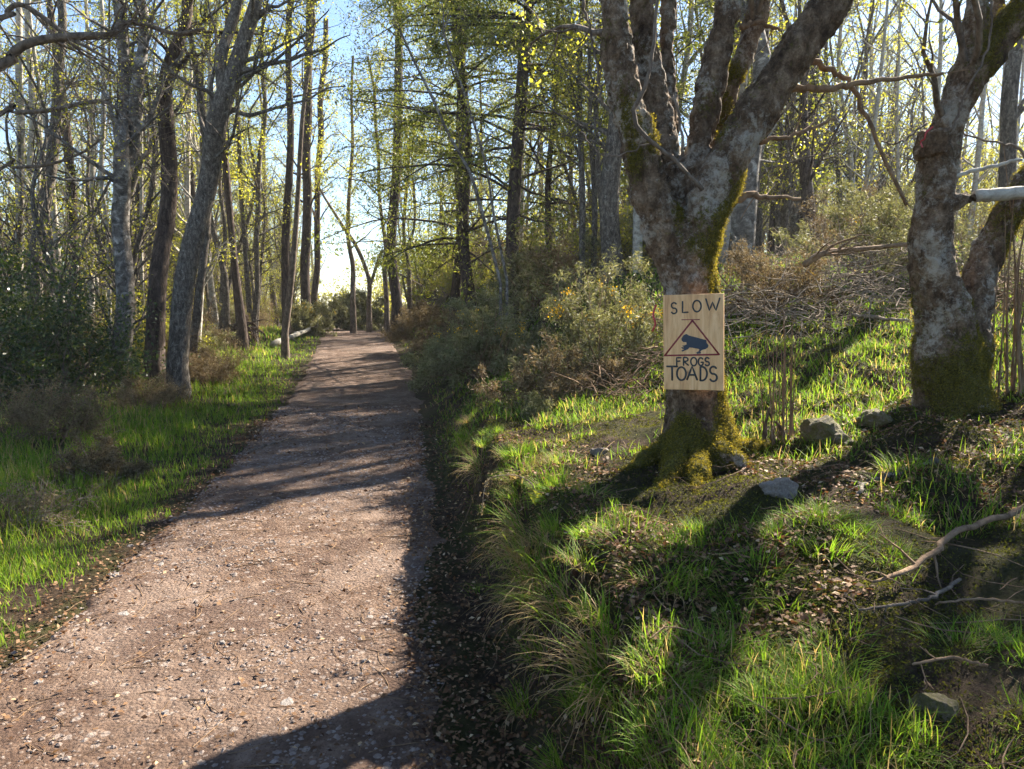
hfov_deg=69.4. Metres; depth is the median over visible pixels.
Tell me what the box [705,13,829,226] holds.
bare tree
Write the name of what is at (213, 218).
birch tree
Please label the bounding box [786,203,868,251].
scrub bush
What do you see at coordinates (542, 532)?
grass tussock
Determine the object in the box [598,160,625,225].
sapling
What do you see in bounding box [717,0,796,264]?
birch tree
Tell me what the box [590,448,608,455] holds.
rock
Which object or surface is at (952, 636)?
grass tussock
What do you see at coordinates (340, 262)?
sky
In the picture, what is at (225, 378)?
scrub bush
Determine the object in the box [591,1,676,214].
birch tree
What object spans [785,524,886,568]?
grass tussock
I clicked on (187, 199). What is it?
birch tree
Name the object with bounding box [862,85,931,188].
bare tree
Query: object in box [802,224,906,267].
fallen branch
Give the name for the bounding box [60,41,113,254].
birch tree
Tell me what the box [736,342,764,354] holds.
grass tussock
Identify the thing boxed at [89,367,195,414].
broom bush
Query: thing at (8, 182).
birch tree
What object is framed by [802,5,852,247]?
birch tree
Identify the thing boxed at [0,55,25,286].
birch tree
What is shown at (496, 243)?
scrub bush
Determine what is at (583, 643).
grass tussock
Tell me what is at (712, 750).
bank grass
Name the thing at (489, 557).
grass tussock
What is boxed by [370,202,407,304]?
bare tree
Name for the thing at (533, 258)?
scrub bush
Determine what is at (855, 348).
grass tussock
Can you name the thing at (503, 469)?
grass tussock
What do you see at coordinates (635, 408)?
grass tussock
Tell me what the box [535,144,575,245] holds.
larch tree
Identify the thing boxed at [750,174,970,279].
gorse bush
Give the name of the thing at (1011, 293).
brush pile
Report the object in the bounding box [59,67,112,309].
birch tree
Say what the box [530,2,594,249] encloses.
birch tree
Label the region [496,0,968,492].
sycamore tree
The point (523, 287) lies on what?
scrub bush
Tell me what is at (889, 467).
grass tussock
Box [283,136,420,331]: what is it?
bare tree
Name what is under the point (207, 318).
scrub bush
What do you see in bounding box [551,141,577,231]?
birch tree
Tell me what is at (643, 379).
brush pile
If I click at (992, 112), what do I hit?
birch tree
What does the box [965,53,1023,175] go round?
birch tree
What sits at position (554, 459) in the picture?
grass tussock
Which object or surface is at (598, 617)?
grass tussock
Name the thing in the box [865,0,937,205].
birch tree
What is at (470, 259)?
scrub bush
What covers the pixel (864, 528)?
grass tussock
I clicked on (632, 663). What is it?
grass tussock
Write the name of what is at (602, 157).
bare tree
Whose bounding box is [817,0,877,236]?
birch tree
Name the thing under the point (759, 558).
grass tussock
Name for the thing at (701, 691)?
grass tussock
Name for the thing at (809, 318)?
brush pile
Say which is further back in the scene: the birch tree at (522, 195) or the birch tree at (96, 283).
the birch tree at (96, 283)
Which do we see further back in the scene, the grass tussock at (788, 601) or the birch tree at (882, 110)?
the birch tree at (882, 110)
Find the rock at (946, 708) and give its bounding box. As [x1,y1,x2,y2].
[906,692,959,722]
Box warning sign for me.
[663,293,723,390]
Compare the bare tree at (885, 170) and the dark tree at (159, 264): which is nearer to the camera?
the dark tree at (159, 264)
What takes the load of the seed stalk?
on the ground at (982, 689)
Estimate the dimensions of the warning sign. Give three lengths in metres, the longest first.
0.525 x 0.325 x 0.021 m
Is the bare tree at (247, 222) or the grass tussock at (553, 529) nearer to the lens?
the grass tussock at (553, 529)
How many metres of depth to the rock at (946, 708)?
1.72 m
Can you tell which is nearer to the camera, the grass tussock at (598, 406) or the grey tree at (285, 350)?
the grass tussock at (598, 406)
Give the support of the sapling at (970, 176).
on the ground at (982, 689)
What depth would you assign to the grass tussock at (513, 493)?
4.18 m
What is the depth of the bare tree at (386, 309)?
26.27 m
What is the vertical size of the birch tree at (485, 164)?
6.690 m
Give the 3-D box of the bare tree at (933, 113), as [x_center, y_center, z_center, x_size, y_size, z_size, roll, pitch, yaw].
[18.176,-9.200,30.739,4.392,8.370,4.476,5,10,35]
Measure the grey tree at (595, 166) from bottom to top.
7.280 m
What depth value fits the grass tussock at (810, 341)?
6.70 m
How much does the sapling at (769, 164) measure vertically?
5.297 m
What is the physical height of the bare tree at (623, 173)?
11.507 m
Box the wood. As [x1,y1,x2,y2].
[0,111,1023,317]
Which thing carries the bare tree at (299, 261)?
on the ground at (982, 689)
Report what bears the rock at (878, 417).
on the ground at (982, 689)
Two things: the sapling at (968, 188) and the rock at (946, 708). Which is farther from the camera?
the sapling at (968, 188)
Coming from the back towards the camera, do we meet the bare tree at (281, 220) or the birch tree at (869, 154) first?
the bare tree at (281, 220)
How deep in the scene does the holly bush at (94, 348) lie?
11.49 m
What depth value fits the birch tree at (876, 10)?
22.82 m
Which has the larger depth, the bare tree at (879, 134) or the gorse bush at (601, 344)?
the bare tree at (879, 134)
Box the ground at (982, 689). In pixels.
[0,241,1023,768]
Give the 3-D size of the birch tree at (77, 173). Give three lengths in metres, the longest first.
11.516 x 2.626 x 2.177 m
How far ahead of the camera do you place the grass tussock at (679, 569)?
2.43 m
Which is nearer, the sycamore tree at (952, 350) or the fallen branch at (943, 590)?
the fallen branch at (943, 590)
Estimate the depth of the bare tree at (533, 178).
29.02 m
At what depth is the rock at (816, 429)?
4.38 m
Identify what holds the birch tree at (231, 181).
on the ground at (982, 689)
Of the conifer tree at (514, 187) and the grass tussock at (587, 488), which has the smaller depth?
the grass tussock at (587, 488)
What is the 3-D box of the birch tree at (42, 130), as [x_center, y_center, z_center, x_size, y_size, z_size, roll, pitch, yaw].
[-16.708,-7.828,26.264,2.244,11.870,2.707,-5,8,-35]
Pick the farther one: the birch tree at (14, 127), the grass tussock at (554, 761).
the birch tree at (14, 127)
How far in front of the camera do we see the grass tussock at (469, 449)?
6.36 m
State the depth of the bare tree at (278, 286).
41.49 m
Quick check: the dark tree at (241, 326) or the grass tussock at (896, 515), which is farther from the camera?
the dark tree at (241, 326)
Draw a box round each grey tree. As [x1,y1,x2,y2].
[0,0,146,324]
[169,0,257,346]
[222,0,307,344]
[254,0,366,358]
[500,0,684,291]
[532,0,702,282]
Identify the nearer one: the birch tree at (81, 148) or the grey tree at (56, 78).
the grey tree at (56, 78)
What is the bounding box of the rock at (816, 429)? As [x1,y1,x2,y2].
[800,415,853,445]
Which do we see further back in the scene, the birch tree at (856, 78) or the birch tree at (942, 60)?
the birch tree at (856, 78)
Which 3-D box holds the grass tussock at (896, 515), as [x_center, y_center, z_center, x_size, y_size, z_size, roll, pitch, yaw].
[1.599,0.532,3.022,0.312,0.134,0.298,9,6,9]
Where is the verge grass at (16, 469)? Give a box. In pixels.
[0,324,324,647]
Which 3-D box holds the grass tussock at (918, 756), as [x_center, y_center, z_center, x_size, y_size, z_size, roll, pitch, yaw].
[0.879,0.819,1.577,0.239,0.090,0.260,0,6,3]
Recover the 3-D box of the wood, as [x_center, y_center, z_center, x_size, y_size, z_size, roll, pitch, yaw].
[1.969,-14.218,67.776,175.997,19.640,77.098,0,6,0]
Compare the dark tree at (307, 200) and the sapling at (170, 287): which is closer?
the sapling at (170, 287)
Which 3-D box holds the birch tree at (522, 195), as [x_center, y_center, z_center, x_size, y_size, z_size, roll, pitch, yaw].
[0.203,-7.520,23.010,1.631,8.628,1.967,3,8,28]
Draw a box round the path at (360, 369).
[0,328,453,768]
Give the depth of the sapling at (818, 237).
22.38 m
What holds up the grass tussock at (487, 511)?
on the ground at (982, 689)
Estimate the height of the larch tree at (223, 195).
15.761 m
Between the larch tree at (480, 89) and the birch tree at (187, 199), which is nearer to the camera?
the birch tree at (187, 199)
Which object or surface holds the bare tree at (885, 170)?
on the ground at (982, 689)
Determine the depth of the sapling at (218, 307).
23.79 m
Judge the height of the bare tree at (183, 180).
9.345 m
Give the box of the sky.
[0,0,1023,308]
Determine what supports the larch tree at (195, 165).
on the ground at (982, 689)
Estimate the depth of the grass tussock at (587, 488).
3.68 m
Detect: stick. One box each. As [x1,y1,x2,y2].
[912,646,987,690]
[935,597,1023,604]
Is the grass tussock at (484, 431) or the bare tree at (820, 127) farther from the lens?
the bare tree at (820, 127)
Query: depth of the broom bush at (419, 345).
15.07 m
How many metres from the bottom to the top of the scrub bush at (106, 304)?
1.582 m
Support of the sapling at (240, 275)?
on the ground at (982, 689)
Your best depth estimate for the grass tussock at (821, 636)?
2.05 m
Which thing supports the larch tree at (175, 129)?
on the ground at (982, 689)
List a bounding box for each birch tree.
[0,0,75,318]
[0,0,81,243]
[0,0,93,302]
[0,0,218,390]
[0,22,44,282]
[0,25,39,271]
[0,45,63,283]
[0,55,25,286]
[0,119,26,285]
[0,146,25,207]
[2,2,68,306]
[23,0,101,301]
[24,0,134,316]
[25,73,99,273]
[27,114,68,269]
[51,0,160,345]
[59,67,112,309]
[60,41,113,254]
[61,64,116,260]
[73,130,85,276]
[90,1,191,336]
[96,0,198,303]
[108,2,214,287]
[132,0,235,283]
[133,0,249,341]
[135,18,199,269]
[137,0,266,335]
[178,80,237,326]
[181,156,237,296]
[216,102,262,322]
[226,155,267,294]
[262,208,281,325]
[343,0,506,349]
[381,0,532,349]
[497,8,544,246]
[525,53,563,234]
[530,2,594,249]
[540,0,690,272]
[542,39,584,230]
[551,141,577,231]
[573,9,596,228]
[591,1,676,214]
[658,0,712,127]
[674,0,692,109]
[675,0,778,117]
[676,0,867,208]
[678,0,794,141]
[678,46,699,150]
[686,0,802,264]
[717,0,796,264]
[762,9,797,242]
[768,2,801,251]
[772,4,841,181]
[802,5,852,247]
[816,53,850,208]
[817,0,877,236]
[819,0,918,240]
[823,0,907,243]
[834,5,898,188]
[841,0,901,245]
[841,0,957,224]
[842,39,882,197]
[862,26,905,241]
[862,35,905,201]
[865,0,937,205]
[879,0,965,152]
[882,42,916,212]
[922,10,972,181]
[926,0,1023,241]
[954,69,999,223]
[958,77,998,229]
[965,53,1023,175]
[972,79,1000,221]
[978,63,1023,168]
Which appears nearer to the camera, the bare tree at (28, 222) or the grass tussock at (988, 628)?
the grass tussock at (988, 628)
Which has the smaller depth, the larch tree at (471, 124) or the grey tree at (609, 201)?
the grey tree at (609, 201)
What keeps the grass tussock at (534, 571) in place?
on the ground at (982, 689)
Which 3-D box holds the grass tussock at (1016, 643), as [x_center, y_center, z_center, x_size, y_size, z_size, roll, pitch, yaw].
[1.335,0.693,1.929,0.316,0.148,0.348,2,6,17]
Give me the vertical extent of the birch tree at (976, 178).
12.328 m
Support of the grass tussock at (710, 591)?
on the ground at (982, 689)
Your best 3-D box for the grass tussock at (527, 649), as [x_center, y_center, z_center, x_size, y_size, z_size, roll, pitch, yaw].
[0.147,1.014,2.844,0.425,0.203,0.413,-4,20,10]
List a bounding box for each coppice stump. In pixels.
[754,296,796,444]
[990,146,1023,401]
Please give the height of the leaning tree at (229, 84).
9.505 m
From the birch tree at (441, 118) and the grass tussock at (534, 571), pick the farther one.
the birch tree at (441, 118)
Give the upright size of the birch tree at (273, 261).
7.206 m
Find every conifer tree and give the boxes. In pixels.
[305,0,592,308]
[313,0,479,332]
[317,0,571,329]
[322,0,702,323]
[392,0,700,282]
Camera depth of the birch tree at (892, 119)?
26.16 m
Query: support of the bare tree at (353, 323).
on the ground at (982, 689)
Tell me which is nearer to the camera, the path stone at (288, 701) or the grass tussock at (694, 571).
the grass tussock at (694, 571)
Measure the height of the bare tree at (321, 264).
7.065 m
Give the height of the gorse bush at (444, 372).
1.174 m
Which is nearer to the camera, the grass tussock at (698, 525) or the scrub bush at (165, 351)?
the grass tussock at (698, 525)
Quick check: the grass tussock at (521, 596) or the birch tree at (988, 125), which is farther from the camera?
the birch tree at (988, 125)
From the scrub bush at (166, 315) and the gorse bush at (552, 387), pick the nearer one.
the gorse bush at (552, 387)
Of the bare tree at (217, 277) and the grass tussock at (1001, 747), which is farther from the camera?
the bare tree at (217, 277)
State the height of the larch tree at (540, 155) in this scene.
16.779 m
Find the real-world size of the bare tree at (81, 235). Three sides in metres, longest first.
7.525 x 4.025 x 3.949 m
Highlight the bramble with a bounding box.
[0,471,107,537]
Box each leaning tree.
[124,0,383,401]
[160,0,262,367]
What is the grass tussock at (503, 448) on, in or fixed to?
on the ground at (982, 689)
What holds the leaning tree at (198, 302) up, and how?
on the ground at (982, 689)
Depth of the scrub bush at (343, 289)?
41.50 m
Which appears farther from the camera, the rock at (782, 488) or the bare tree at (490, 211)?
the bare tree at (490, 211)
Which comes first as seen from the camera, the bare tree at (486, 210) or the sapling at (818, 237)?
the sapling at (818, 237)
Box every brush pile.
[526,336,758,408]
[614,210,962,378]
[721,205,1023,311]
[876,248,1023,334]
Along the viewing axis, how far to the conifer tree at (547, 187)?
15.52 m
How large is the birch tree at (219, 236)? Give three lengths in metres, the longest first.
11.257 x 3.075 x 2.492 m
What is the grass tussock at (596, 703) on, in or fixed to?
on the ground at (982, 689)
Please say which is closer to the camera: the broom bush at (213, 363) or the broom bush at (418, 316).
the broom bush at (213, 363)
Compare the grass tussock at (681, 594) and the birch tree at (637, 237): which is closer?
the grass tussock at (681, 594)
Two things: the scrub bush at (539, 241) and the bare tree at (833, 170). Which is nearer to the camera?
the scrub bush at (539, 241)
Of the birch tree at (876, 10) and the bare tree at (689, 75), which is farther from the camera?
the bare tree at (689, 75)
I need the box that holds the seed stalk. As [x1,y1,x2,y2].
[478,470,541,514]
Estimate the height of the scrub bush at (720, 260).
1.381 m
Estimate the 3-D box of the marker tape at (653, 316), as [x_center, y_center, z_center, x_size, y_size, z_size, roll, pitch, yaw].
[0.797,-0.371,4.138,0.029,0.152,0.016,0,6,0]
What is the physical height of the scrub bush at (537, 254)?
2.208 m
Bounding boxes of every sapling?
[131,206,184,307]
[167,224,247,319]
[193,239,233,315]
[226,243,251,303]
[230,225,271,316]
[261,274,276,312]
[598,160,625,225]
[685,0,806,228]
[763,185,769,238]
[781,122,846,239]
[818,179,843,234]
[911,171,990,216]
[957,145,999,240]
[958,137,1018,224]
[959,136,990,228]
[966,123,1023,220]
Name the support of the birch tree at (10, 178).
on the ground at (982, 689)
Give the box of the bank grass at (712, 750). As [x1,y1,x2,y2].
[402,238,1023,768]
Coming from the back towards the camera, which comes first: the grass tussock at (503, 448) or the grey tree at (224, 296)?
the grey tree at (224, 296)
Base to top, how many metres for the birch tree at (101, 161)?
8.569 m
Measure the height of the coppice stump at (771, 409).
0.995 m
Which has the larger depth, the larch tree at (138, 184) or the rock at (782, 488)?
the larch tree at (138, 184)
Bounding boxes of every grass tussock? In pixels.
[446,426,473,446]
[447,406,477,427]
[448,440,489,491]
[450,434,475,457]
[455,428,466,439]
[456,530,555,652]
[462,579,480,593]
[463,434,488,448]
[463,526,528,578]
[469,485,529,576]
[471,510,555,594]
[474,422,496,436]
[475,497,493,515]
[480,534,567,614]
[481,422,510,443]
[485,438,559,505]
[485,536,585,671]
[486,450,523,482]
[487,440,522,466]
[488,481,525,514]
[488,670,545,732]
[491,583,510,610]
[492,433,538,460]
[502,613,556,687]
[506,573,714,762]
[507,501,573,557]
[516,470,568,493]
[519,455,590,511]
[519,729,573,768]
[523,504,581,546]
[534,444,591,466]
[535,531,606,590]
[547,471,621,503]
[547,675,600,728]
[552,570,670,652]
[555,590,604,637]
[557,509,619,540]
[558,642,617,715]
[565,670,614,710]
[567,491,685,563]
[583,400,617,412]
[589,628,731,723]
[595,544,718,606]
[604,684,705,768]
[612,556,734,612]
[620,404,649,411]
[626,517,704,570]
[633,602,787,703]
[650,541,733,591]
[652,664,739,739]
[677,513,727,534]
[683,591,788,652]
[684,706,780,768]
[691,569,786,621]
[717,535,811,599]
[718,662,818,742]
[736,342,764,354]
[737,511,826,554]
[743,564,838,620]
[748,700,845,768]
[753,482,857,536]
[761,658,871,719]
[772,334,790,347]
[774,598,899,680]
[784,490,870,539]
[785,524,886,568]
[800,335,833,345]
[808,504,891,543]
[809,653,890,695]
[843,342,876,352]
[843,531,931,582]
[847,698,956,768]
[861,447,928,477]
[866,339,895,351]
[869,499,933,529]
[875,730,981,768]
[896,609,1023,684]
[941,715,1023,768]
[952,605,1023,645]
[952,614,1023,669]
[966,678,1023,749]
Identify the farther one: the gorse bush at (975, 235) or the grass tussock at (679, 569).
the gorse bush at (975, 235)
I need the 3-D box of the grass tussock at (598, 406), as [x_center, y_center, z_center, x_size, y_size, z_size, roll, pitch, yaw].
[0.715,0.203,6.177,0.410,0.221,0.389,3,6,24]
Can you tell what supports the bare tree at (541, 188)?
on the ground at (982, 689)
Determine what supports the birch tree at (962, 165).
on the ground at (982, 689)
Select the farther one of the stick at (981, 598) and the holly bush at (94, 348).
the holly bush at (94, 348)
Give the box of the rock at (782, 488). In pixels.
[759,477,798,498]
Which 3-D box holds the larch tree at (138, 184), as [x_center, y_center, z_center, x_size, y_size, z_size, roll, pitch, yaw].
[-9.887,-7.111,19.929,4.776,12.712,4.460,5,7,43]
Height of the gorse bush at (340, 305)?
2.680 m
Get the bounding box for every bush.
[0,205,138,402]
[0,244,83,413]
[0,263,174,407]
[0,277,199,396]
[0,368,133,446]
[1,300,102,375]
[49,427,154,492]
[74,312,113,338]
[80,319,142,372]
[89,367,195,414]
[90,287,215,365]
[95,286,115,324]
[102,281,212,350]
[132,328,200,373]
[137,290,232,342]
[165,328,257,386]
[165,345,246,383]
[201,322,236,354]
[203,293,252,325]
[205,310,269,348]
[231,296,280,327]
[243,292,281,325]
[273,293,338,336]
[297,255,406,329]
[299,285,389,330]
[359,230,450,300]
[377,297,462,351]
[399,282,553,389]
[401,271,439,299]
[405,308,543,393]
[408,307,486,356]
[413,267,440,296]
[414,331,458,385]
[423,247,453,285]
[429,267,461,295]
[432,237,496,273]
[434,256,453,281]
[440,257,453,283]
[461,257,495,288]
[467,218,589,323]
[468,327,639,411]
[469,219,554,276]
[470,236,521,273]
[479,259,502,297]
[486,192,628,308]
[502,243,662,396]
[503,226,560,251]
[504,242,566,280]
[519,389,556,421]
[527,233,578,254]
[531,225,598,286]
[538,224,576,270]
[554,184,656,274]
[561,204,655,273]
[619,190,652,268]
[625,225,730,270]
[627,231,729,266]
[717,227,855,311]
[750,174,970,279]
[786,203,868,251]
[791,177,907,251]
[872,178,973,243]
[954,202,1023,289]
[954,205,988,243]
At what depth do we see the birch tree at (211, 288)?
21.63 m
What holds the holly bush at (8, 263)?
on the ground at (982, 689)
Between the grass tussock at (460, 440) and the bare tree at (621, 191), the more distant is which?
the bare tree at (621, 191)
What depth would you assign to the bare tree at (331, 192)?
35.71 m
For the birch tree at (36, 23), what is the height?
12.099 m
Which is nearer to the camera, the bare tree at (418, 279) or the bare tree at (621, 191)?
the bare tree at (621, 191)
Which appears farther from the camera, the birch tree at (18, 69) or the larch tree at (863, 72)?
the larch tree at (863, 72)
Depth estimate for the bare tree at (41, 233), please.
13.24 m
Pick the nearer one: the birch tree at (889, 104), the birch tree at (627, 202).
the birch tree at (627, 202)
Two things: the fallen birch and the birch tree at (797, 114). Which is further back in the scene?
the birch tree at (797, 114)
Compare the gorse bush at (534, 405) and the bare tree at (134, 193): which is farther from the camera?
the bare tree at (134, 193)
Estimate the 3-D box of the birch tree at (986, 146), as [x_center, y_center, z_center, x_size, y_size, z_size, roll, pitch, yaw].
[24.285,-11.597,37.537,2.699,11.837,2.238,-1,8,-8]
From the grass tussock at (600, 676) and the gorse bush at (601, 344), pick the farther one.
the gorse bush at (601, 344)
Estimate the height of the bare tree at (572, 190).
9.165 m
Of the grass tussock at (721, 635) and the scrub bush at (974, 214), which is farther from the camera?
the scrub bush at (974, 214)
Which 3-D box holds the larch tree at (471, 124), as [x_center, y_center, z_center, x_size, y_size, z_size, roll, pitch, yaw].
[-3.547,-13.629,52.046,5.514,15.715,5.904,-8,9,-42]
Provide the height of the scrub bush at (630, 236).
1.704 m
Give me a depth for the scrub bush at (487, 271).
18.23 m
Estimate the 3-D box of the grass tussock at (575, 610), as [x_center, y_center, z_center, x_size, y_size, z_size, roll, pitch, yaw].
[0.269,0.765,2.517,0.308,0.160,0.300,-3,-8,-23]
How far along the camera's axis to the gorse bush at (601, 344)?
7.37 m
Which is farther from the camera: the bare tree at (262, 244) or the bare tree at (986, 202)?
the bare tree at (986, 202)
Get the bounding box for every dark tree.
[79,0,275,387]
[175,0,294,352]
[238,0,331,340]
[256,0,339,333]
[282,18,349,320]
[778,41,880,253]
[988,0,1023,245]
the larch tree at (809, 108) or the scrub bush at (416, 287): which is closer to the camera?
the larch tree at (809, 108)
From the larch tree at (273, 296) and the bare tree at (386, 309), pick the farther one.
the larch tree at (273, 296)
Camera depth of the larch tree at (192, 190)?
25.81 m
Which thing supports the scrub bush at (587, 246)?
on the ground at (982, 689)
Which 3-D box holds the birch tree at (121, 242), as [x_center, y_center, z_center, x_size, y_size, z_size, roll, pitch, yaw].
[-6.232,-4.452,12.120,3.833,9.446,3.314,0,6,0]
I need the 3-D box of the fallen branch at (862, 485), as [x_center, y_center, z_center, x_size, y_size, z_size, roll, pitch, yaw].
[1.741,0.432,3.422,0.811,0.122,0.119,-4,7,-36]
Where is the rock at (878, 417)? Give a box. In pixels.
[855,408,892,427]
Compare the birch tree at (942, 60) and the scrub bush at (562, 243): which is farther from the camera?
the birch tree at (942, 60)
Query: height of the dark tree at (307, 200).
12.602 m
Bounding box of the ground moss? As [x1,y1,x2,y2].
[427,269,1023,768]
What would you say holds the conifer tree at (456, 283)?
on the ground at (982, 689)
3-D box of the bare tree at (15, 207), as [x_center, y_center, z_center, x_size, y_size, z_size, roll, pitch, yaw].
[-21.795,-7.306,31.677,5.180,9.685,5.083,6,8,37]
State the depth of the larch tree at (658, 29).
16.07 m
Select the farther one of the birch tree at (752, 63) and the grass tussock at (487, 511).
the birch tree at (752, 63)
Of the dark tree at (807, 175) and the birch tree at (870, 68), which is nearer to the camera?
the dark tree at (807, 175)
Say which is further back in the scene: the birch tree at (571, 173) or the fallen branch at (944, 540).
the birch tree at (571, 173)
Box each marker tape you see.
[652,305,656,331]
[920,126,932,146]
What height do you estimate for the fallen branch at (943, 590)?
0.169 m
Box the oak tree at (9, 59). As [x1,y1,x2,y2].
[0,0,243,191]
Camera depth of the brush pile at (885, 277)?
8.40 m
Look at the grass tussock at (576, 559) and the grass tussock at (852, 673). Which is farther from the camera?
the grass tussock at (576, 559)
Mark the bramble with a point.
(27, 503)
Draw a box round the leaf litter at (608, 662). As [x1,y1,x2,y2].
[0,278,1023,768]
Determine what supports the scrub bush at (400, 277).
on the ground at (982, 689)
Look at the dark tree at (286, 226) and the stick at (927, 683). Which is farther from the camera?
the dark tree at (286, 226)
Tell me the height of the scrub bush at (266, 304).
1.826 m
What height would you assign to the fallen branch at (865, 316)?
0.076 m
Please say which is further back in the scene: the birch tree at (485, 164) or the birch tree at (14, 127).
the birch tree at (14, 127)
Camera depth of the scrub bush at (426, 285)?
34.02 m
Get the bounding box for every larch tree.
[0,0,158,320]
[57,0,214,325]
[98,0,258,318]
[134,84,195,278]
[160,51,262,284]
[178,9,278,290]
[217,98,278,294]
[229,31,330,325]
[431,80,504,226]
[446,38,508,254]
[492,3,576,238]
[498,0,706,189]
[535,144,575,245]
[562,0,773,168]
[654,0,845,260]
[748,0,847,252]
[749,0,876,233]
[797,0,935,225]
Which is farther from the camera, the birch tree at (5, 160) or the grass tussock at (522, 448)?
the birch tree at (5, 160)
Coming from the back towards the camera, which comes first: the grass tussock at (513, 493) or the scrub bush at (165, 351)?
the scrub bush at (165, 351)
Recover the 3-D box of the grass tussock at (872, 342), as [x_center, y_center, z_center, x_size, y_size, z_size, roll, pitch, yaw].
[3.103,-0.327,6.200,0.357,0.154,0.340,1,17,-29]
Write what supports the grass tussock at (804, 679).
on the ground at (982, 689)
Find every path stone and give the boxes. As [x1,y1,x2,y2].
[33,679,42,683]
[280,697,293,705]
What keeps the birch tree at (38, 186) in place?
on the ground at (982, 689)
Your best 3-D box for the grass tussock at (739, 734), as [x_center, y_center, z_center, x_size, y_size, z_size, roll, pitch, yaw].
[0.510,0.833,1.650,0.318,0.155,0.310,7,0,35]
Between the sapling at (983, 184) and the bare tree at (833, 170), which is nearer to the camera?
the sapling at (983, 184)
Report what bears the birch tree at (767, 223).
on the ground at (982, 689)
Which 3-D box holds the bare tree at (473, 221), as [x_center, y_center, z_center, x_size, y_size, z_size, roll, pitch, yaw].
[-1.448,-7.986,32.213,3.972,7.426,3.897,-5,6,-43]
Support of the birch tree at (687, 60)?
on the ground at (982, 689)
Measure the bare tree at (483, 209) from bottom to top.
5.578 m
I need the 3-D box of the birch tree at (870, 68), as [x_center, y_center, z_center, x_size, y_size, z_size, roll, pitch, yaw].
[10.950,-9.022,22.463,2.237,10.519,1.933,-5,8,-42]
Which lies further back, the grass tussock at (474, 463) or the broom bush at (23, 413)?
the broom bush at (23, 413)
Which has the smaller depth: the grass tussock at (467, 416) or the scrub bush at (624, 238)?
the grass tussock at (467, 416)
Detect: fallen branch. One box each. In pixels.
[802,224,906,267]
[836,504,1023,604]
[844,457,941,496]
[845,578,961,618]
[851,313,908,321]
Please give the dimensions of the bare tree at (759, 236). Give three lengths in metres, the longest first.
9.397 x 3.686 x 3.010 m
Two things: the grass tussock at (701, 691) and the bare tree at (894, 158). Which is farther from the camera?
the bare tree at (894, 158)
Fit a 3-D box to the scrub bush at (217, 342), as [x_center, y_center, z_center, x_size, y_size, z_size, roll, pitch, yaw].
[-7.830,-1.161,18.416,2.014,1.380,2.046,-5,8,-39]
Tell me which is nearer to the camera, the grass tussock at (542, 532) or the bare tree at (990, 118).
the grass tussock at (542, 532)
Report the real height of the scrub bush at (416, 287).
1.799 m
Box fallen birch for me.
[270,314,332,346]
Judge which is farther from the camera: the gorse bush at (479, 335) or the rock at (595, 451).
the gorse bush at (479, 335)
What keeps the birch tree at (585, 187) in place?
on the ground at (982, 689)
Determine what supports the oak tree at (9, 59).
on the ground at (982, 689)
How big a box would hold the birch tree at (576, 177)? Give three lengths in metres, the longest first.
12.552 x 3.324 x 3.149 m
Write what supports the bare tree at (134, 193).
on the ground at (982, 689)
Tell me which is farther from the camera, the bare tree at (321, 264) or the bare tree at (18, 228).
the bare tree at (321, 264)
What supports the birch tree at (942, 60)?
on the ground at (982, 689)
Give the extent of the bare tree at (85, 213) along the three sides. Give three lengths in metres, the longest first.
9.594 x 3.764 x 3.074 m
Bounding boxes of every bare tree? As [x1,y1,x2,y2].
[0,0,95,325]
[0,0,190,379]
[0,0,196,363]
[0,68,82,296]
[0,99,62,294]
[2,153,112,297]
[52,0,255,334]
[55,140,82,292]
[58,158,107,296]
[59,97,182,299]
[71,55,197,317]
[84,45,184,258]
[85,38,177,260]
[143,105,219,320]
[146,131,256,292]
[149,113,223,284]
[171,15,330,335]
[171,124,218,276]
[179,121,286,309]
[193,102,276,307]
[226,65,305,325]
[234,202,298,306]
[244,141,313,308]
[254,166,302,307]
[260,177,313,306]
[261,157,342,307]
[261,185,330,309]
[266,182,325,304]
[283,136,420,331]
[297,225,326,297]
[298,233,333,303]
[316,56,381,333]
[336,30,437,334]
[356,96,445,323]
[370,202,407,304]
[374,128,437,306]
[375,212,402,309]
[380,149,448,303]
[411,191,473,260]
[417,77,482,284]
[421,135,455,255]
[431,123,528,248]
[435,149,505,248]
[446,154,507,249]
[448,98,528,240]
[489,1,623,244]
[495,9,573,246]
[525,139,568,241]
[533,99,586,241]
[562,7,628,209]
[573,1,713,211]
[586,48,623,218]
[674,5,773,146]
[675,0,792,254]
[675,50,698,90]
[698,0,844,259]
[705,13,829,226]
[749,0,878,229]
[755,116,784,253]
[763,0,916,250]
[796,0,928,240]
[814,89,874,216]
[816,2,952,218]
[819,0,924,204]
[845,0,989,210]
[856,14,986,206]
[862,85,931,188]
[867,0,1018,201]
[878,23,963,208]
[890,71,999,218]
[893,31,1023,229]
[962,145,990,232]
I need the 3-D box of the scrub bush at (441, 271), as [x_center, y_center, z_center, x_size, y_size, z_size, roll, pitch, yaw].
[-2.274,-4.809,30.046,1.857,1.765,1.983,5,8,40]
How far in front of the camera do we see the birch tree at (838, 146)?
35.92 m
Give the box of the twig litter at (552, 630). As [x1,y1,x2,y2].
[0,310,1023,768]
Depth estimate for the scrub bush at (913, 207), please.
15.37 m
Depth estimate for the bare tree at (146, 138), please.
28.99 m
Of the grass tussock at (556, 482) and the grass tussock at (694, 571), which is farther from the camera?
the grass tussock at (556, 482)
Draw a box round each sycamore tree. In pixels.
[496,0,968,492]
[867,0,1023,420]

